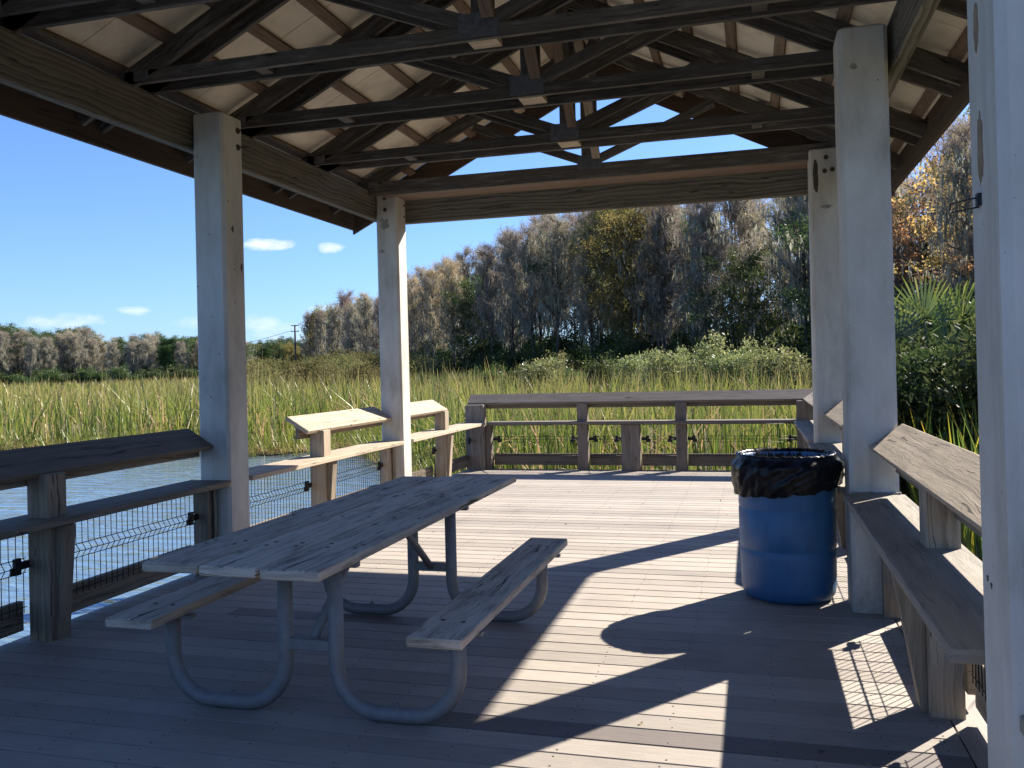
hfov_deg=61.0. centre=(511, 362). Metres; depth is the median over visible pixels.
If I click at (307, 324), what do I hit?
maple tree
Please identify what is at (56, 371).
shrub
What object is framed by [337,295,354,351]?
maple tree
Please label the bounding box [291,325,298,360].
utility pole
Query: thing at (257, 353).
oak tree
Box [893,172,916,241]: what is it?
cypress tree
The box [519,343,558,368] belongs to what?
shrub
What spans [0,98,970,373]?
sky
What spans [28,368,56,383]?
shrub
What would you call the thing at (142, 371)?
shrub
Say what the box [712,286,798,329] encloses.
shrub
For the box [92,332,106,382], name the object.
cypress tree
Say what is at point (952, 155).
oak tree
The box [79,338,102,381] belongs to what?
cypress tree
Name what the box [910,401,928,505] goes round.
cattail
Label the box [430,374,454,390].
shrub
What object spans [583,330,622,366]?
shrub
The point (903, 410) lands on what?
shrub
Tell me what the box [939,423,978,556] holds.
cattail
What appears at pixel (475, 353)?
shrub
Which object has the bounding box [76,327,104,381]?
cypress tree
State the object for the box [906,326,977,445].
shrub
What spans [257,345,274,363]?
pine tree
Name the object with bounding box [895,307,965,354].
shrub
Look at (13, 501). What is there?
pond water
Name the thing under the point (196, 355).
maple tree
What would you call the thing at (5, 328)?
oak tree
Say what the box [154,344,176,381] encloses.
pine tree
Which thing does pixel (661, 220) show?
cypress tree
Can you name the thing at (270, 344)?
oak tree
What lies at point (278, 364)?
shrub
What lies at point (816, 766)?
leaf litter
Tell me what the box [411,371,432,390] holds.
shrub
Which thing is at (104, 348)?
maple tree
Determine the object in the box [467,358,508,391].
shrub
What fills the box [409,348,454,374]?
shrub
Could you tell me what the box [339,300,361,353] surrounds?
cypress tree
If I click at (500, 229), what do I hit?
cypress tree
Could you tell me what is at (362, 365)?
shrub
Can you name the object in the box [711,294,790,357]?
shrub
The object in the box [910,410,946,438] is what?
cattail
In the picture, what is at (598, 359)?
shrub
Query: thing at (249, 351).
oak tree
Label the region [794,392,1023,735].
wooden railing
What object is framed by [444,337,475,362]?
shrub
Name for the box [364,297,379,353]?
tree
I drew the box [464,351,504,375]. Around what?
shrub
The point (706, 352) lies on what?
shrub
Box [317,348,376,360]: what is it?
shrub
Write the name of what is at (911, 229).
maple tree
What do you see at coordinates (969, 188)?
maple tree
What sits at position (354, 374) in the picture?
shrub
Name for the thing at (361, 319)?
cypress tree
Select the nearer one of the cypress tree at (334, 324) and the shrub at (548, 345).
the shrub at (548, 345)
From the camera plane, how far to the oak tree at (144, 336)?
290.20 m
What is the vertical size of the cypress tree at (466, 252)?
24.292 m
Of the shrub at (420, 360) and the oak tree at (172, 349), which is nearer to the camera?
the shrub at (420, 360)
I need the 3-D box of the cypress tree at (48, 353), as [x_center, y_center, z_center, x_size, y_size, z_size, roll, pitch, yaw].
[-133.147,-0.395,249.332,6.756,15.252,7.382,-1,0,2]
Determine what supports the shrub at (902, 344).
on the marsh ground
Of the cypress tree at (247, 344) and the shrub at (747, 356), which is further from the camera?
the cypress tree at (247, 344)
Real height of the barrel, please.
0.896 m
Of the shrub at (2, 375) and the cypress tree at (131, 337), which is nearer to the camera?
the shrub at (2, 375)
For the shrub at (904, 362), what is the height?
2.686 m
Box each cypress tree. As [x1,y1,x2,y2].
[0,330,19,385]
[4,329,32,374]
[19,336,45,380]
[38,336,62,371]
[51,332,73,373]
[58,327,80,381]
[59,331,91,374]
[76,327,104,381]
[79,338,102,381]
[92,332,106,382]
[104,342,122,378]
[109,336,127,367]
[121,341,142,375]
[125,338,150,369]
[126,335,143,376]
[132,339,161,371]
[137,332,162,368]
[173,340,190,379]
[246,341,257,364]
[303,312,314,355]
[309,308,331,357]
[321,304,346,355]
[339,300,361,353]
[344,292,377,351]
[349,288,378,354]
[371,324,379,355]
[407,272,415,331]
[407,273,435,354]
[408,262,440,344]
[408,263,448,357]
[419,254,458,346]
[421,254,470,368]
[438,244,482,341]
[470,238,510,358]
[470,246,495,340]
[485,223,537,356]
[493,225,534,343]
[495,232,538,340]
[503,215,552,357]
[517,215,566,350]
[523,218,572,331]
[525,214,588,364]
[554,211,616,357]
[562,211,593,338]
[623,205,696,355]
[628,205,695,323]
[665,202,748,357]
[682,203,722,331]
[712,199,775,330]
[719,198,779,320]
[745,197,808,343]
[755,195,810,365]
[891,172,926,284]
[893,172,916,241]
[894,117,967,285]
[916,112,974,309]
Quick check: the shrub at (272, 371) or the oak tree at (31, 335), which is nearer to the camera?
the shrub at (272, 371)
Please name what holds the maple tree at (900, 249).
on the marsh ground
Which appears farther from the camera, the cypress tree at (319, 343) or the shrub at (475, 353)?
the cypress tree at (319, 343)
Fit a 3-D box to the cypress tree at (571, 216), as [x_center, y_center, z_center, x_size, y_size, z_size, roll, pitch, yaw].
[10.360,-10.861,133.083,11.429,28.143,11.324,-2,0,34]
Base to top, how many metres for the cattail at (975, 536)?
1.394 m
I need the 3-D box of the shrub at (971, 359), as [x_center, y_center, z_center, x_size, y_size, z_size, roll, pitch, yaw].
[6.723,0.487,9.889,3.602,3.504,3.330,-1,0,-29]
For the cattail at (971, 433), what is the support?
on the marsh ground
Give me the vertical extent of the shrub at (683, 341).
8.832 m
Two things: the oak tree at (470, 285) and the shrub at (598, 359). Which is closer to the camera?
the shrub at (598, 359)
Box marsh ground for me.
[0,380,978,558]
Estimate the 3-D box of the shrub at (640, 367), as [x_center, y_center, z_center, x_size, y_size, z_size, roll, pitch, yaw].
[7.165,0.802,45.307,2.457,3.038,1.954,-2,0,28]
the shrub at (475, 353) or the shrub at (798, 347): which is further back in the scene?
the shrub at (475, 353)
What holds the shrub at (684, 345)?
on the marsh ground
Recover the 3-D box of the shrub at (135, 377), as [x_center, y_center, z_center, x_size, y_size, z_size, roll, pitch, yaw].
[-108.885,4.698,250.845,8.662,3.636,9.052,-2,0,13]
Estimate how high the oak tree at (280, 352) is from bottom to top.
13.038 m
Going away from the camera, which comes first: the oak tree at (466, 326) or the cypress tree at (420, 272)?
the oak tree at (466, 326)
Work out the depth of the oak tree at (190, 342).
275.73 m
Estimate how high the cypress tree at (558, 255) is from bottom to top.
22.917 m
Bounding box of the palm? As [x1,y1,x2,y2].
[894,274,975,358]
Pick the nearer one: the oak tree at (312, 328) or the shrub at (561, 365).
the shrub at (561, 365)
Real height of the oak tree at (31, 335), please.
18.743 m
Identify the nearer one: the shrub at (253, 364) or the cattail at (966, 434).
the cattail at (966, 434)
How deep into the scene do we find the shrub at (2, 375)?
238.21 m
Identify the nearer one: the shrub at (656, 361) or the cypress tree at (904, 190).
the shrub at (656, 361)
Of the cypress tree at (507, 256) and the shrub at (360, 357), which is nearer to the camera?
the shrub at (360, 357)
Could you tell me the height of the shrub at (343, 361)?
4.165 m
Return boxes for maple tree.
[94,340,111,371]
[190,341,198,369]
[296,311,322,356]
[327,287,357,352]
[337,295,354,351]
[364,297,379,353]
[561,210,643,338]
[891,150,965,314]
[892,193,958,346]
[893,158,972,306]
[952,250,974,309]
[965,176,971,233]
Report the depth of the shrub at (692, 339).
93.05 m
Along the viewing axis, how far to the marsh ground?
27.75 m
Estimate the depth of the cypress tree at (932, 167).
71.36 m
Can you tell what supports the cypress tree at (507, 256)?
on the marsh ground
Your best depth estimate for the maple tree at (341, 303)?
213.43 m
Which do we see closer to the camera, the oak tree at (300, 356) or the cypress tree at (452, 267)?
the cypress tree at (452, 267)
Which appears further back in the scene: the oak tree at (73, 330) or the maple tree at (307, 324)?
the oak tree at (73, 330)
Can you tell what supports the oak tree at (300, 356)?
on the marsh ground
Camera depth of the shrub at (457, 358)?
143.51 m
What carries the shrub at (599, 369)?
on the marsh ground
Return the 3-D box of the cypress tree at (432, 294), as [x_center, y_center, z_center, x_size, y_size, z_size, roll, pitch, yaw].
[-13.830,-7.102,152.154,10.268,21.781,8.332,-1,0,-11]
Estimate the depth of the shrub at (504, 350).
124.78 m
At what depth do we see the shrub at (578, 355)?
107.65 m
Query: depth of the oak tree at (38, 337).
270.36 m
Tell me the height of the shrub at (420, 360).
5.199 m
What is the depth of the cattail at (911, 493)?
10.62 m
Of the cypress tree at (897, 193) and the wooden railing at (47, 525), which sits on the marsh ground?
the cypress tree at (897, 193)
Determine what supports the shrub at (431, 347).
on the marsh ground
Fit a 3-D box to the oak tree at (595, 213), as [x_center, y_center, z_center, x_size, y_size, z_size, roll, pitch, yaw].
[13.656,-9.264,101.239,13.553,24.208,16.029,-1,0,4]
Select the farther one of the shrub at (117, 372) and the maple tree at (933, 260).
the shrub at (117, 372)
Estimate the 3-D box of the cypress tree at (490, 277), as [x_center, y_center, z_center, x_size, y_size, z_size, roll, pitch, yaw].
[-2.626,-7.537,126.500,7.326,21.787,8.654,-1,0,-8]
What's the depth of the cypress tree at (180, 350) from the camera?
264.53 m
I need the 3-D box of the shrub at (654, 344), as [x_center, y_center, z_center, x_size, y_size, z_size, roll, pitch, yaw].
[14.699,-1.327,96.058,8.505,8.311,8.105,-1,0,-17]
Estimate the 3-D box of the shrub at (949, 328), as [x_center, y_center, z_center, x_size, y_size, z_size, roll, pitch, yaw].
[8.433,0.349,14.800,3.902,3.796,3.608,-2,0,31]
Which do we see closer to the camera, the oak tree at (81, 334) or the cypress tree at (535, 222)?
the cypress tree at (535, 222)
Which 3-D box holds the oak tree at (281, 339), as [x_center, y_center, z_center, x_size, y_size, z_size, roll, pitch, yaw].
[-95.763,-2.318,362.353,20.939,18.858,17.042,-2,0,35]
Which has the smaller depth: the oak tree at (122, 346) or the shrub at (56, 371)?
the shrub at (56, 371)
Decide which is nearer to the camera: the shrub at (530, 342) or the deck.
the deck
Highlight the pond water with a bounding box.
[0,379,414,645]
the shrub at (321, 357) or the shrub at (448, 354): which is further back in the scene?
the shrub at (448, 354)
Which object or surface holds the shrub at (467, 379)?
on the marsh ground
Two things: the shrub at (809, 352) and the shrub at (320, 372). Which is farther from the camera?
the shrub at (320, 372)
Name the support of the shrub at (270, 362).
on the marsh ground
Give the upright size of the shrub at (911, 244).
12.293 m
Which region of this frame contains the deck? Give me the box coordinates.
[0,469,987,767]
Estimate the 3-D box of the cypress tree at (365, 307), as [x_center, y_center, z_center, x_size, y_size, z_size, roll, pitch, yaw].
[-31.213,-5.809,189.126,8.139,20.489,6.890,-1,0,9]
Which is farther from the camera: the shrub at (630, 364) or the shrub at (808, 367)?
the shrub at (630, 364)
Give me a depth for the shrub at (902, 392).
11.80 m
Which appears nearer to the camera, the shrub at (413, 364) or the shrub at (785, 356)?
the shrub at (785, 356)
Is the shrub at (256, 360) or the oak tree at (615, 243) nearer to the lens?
the oak tree at (615, 243)
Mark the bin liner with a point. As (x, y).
(771, 475)
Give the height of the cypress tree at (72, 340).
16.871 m
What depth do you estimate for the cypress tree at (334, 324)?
209.01 m
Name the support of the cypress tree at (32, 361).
on the marsh ground
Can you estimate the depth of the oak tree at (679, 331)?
90.64 m
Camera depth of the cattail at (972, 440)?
6.87 m
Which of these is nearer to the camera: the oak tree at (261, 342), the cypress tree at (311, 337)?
the cypress tree at (311, 337)
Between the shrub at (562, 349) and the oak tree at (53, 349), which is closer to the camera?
the shrub at (562, 349)
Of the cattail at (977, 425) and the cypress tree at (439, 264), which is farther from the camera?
the cypress tree at (439, 264)
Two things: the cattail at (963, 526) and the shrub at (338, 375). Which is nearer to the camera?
the cattail at (963, 526)
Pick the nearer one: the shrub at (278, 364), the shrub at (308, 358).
the shrub at (278, 364)
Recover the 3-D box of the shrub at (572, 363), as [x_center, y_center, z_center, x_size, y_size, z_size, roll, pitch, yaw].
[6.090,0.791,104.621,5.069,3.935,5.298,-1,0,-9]
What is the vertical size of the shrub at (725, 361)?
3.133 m
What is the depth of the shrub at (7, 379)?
239.65 m
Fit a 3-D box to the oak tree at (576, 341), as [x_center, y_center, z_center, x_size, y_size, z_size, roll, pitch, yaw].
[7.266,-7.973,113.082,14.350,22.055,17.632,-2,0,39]
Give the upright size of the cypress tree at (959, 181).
14.713 m
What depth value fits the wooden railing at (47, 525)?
5.75 m
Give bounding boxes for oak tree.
[0,322,33,375]
[1,327,48,375]
[9,327,60,376]
[26,333,79,374]
[38,329,68,374]
[54,327,101,382]
[55,325,117,384]
[102,337,143,374]
[127,331,165,371]
[153,336,177,372]
[157,333,197,370]
[184,335,198,370]
[246,342,258,362]
[247,340,270,358]
[249,346,263,362]
[250,343,262,359]
[255,340,284,358]
[265,336,293,358]
[270,347,290,361]
[274,341,305,365]
[278,339,304,362]
[291,347,310,364]
[304,302,347,353]
[430,279,500,366]
[441,273,506,360]
[518,222,616,353]
[566,206,687,346]
[571,208,683,342]
[629,207,687,328]
[633,209,761,348]
[680,242,806,355]
[764,191,915,360]
[919,104,972,263]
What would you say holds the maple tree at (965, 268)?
on the marsh ground
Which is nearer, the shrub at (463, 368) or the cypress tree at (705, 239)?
the cypress tree at (705, 239)
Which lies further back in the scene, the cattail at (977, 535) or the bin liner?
the cattail at (977, 535)
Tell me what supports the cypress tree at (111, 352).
on the marsh ground
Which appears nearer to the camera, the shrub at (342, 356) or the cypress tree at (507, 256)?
the shrub at (342, 356)
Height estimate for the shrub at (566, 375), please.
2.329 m
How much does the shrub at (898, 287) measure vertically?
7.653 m
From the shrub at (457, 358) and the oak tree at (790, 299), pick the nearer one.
the oak tree at (790, 299)
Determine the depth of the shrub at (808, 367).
37.77 m
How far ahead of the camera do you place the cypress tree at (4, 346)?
246.46 m
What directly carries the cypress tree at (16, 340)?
on the marsh ground
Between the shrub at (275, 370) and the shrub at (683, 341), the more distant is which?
the shrub at (683, 341)
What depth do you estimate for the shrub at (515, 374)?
53.38 m
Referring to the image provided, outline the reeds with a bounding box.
[0,352,933,497]
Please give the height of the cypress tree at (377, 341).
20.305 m
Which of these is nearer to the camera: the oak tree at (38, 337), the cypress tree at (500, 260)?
the cypress tree at (500, 260)
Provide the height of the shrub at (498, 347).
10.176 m
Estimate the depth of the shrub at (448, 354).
154.45 m
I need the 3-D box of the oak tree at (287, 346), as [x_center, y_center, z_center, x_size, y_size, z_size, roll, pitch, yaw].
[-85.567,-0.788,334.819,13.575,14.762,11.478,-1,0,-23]
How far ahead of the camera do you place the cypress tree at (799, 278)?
69.54 m
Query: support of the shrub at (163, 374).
on the marsh ground
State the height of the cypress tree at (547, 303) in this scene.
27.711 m
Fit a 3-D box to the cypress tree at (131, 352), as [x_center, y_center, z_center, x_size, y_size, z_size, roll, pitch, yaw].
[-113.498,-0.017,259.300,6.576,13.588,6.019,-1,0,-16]
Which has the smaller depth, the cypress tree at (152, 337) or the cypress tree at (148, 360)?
the cypress tree at (148, 360)
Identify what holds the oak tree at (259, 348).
on the marsh ground
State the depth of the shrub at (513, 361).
113.56 m
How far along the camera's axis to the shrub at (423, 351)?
156.72 m
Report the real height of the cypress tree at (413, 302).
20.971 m
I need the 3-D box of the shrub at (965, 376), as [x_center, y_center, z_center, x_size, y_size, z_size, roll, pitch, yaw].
[6.609,0.619,10.521,3.302,3.212,3.053,-2,0,26]
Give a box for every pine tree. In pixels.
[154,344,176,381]
[155,337,176,368]
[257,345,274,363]
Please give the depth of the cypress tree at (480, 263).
165.60 m
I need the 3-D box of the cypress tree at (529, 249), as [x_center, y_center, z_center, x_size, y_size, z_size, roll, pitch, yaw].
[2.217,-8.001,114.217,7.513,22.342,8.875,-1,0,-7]
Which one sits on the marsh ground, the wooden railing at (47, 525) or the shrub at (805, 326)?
the shrub at (805, 326)
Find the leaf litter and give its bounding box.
[55,480,871,767]
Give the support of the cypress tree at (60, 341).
on the marsh ground
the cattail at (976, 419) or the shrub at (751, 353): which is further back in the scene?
the shrub at (751, 353)
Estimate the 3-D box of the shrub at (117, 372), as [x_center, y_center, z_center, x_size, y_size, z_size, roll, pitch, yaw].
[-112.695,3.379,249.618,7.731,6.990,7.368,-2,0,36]
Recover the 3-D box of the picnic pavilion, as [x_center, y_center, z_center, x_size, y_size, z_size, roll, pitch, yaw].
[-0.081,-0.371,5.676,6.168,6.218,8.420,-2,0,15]
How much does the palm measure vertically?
3.657 m
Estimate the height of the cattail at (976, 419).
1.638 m
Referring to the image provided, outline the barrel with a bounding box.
[738,451,836,604]
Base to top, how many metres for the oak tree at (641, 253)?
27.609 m
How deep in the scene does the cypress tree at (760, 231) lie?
105.40 m
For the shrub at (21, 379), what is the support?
on the marsh ground
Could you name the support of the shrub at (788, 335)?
on the marsh ground
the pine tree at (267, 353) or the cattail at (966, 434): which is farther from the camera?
the pine tree at (267, 353)
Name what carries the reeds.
on the marsh ground
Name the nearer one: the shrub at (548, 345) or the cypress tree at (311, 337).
the shrub at (548, 345)
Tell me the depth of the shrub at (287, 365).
73.45 m
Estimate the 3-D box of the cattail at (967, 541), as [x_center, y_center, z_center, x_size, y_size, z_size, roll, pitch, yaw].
[3.621,1.254,7.233,0.331,1.645,0.547,-2,0,37]
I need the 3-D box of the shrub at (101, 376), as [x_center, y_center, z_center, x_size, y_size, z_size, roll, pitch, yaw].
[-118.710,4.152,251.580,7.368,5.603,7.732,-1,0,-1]
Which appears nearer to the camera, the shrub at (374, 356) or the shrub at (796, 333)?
the shrub at (796, 333)
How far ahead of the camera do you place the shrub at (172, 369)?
258.55 m
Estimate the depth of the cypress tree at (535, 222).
121.58 m
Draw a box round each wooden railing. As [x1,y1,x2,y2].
[0,400,484,641]
[465,389,812,470]
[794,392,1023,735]
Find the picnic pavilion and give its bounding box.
[0,0,1023,767]
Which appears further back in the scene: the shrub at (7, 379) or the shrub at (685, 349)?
the shrub at (7, 379)
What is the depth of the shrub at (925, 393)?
11.61 m
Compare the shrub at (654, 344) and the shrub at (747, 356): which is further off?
the shrub at (654, 344)
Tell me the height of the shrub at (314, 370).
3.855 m
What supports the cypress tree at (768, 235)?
on the marsh ground
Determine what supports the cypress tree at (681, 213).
on the marsh ground
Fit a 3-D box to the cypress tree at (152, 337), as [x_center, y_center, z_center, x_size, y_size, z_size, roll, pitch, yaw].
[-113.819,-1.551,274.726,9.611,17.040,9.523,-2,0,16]
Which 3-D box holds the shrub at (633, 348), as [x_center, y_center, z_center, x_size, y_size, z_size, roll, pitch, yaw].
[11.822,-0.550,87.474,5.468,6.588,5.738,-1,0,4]
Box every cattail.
[906,418,928,503]
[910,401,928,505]
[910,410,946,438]
[921,412,973,553]
[935,407,969,525]
[936,434,974,549]
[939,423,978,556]
[943,386,978,452]
[949,402,977,447]
[951,393,977,449]
[956,404,978,450]
[960,433,979,558]
[961,413,978,454]
[969,444,981,560]
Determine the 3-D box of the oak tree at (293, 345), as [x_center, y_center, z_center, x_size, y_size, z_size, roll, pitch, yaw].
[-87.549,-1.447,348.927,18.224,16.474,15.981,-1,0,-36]
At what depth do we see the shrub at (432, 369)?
148.37 m
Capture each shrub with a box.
[0,370,6,381]
[0,371,23,386]
[6,375,44,385]
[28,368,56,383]
[40,366,63,385]
[52,371,76,385]
[73,365,98,384]
[90,368,112,384]
[109,363,132,382]
[126,373,151,382]
[134,368,157,380]
[148,366,176,381]
[164,362,185,380]
[181,366,198,380]
[246,356,284,364]
[246,357,304,390]
[246,359,267,380]
[247,363,303,393]
[248,361,291,383]
[249,353,291,374]
[267,359,313,368]
[286,356,342,392]
[294,352,329,375]
[297,349,340,366]
[298,360,337,394]
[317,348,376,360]
[317,350,367,369]
[319,352,377,389]
[324,352,376,371]
[324,364,351,391]
[325,352,378,368]
[335,359,380,391]
[344,356,380,380]
[350,350,379,376]
[373,351,440,374]
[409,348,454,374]
[409,349,433,370]
[409,352,444,378]
[411,339,450,354]
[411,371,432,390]
[416,336,452,373]
[424,356,441,376]
[425,345,456,359]
[428,348,471,375]
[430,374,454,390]
[433,353,467,376]
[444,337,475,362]
[454,369,479,394]
[456,362,476,376]
[464,334,500,370]
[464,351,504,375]
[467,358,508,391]
[479,331,516,369]
[484,338,537,372]
[492,342,530,375]
[500,365,525,392]
[504,327,554,371]
[513,355,564,393]
[517,323,578,370]
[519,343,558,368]
[542,339,589,360]
[544,349,569,392]
[548,353,580,373]
[553,342,589,372]
[555,364,589,387]
[579,341,608,372]
[579,349,624,392]
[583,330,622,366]
[603,319,673,366]
[603,330,655,367]
[608,352,647,391]
[629,349,663,391]
[635,347,695,390]
[653,310,720,355]
[665,325,724,372]
[670,329,727,353]
[673,342,702,388]
[681,327,731,390]
[696,346,758,389]
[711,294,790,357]
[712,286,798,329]
[729,332,779,389]
[735,342,769,369]
[736,311,810,353]
[744,342,810,389]
[762,326,810,362]
[766,328,811,370]
[777,359,811,388]
[788,302,811,369]
[797,331,811,363]
[894,279,951,345]
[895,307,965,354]
[895,325,976,440]
[895,333,935,364]
[896,232,968,300]
[896,286,975,363]
[896,331,968,485]
[896,334,976,447]
[896,354,955,498]
[906,296,978,442]
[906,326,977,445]
[942,323,977,453]
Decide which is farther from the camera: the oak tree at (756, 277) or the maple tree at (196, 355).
the maple tree at (196, 355)
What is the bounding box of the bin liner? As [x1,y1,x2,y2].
[730,447,844,498]
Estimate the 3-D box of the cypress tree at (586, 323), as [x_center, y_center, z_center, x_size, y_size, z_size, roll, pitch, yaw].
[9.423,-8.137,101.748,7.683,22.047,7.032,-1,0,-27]
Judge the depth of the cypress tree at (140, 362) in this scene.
269.94 m
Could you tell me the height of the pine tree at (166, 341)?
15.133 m
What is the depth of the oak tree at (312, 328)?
226.71 m
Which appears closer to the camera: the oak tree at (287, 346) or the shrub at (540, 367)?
the shrub at (540, 367)
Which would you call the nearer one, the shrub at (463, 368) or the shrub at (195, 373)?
the shrub at (463, 368)
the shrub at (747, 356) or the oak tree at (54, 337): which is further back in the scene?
the oak tree at (54, 337)
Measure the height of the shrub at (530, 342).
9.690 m
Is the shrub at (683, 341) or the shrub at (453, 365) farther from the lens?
the shrub at (453, 365)
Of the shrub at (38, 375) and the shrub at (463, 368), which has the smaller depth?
the shrub at (463, 368)
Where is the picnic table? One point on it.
(330, 543)
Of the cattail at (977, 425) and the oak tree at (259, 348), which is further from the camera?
the oak tree at (259, 348)
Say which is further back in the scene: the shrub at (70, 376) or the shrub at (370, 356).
the shrub at (70, 376)
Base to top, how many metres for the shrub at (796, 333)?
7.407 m
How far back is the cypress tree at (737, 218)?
84.29 m
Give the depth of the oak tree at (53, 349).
259.88 m
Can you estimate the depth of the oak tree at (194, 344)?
281.62 m
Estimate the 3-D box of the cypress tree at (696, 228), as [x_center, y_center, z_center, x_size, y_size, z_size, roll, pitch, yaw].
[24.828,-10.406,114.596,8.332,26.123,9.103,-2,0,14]
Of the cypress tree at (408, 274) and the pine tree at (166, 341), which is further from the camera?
the pine tree at (166, 341)
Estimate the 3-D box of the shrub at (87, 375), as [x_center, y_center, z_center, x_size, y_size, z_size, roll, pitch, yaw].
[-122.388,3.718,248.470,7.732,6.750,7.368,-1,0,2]
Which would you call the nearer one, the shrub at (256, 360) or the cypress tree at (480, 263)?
the shrub at (256, 360)
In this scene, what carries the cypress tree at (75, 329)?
on the marsh ground
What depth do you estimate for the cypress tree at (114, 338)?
283.09 m
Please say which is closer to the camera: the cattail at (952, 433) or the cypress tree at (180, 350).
the cattail at (952, 433)
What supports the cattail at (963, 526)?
on the marsh ground
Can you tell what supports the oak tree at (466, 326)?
on the marsh ground
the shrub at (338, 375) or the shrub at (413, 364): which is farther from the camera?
the shrub at (413, 364)
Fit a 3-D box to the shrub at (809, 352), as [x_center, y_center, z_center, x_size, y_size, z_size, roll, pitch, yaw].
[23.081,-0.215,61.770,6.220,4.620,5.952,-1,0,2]
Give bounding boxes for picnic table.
[105,476,567,724]
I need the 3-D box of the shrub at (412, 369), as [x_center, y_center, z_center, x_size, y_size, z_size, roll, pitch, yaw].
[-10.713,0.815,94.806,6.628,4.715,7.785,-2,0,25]
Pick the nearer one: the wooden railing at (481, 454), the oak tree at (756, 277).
the wooden railing at (481, 454)
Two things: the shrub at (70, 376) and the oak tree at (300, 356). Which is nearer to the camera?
the shrub at (70, 376)

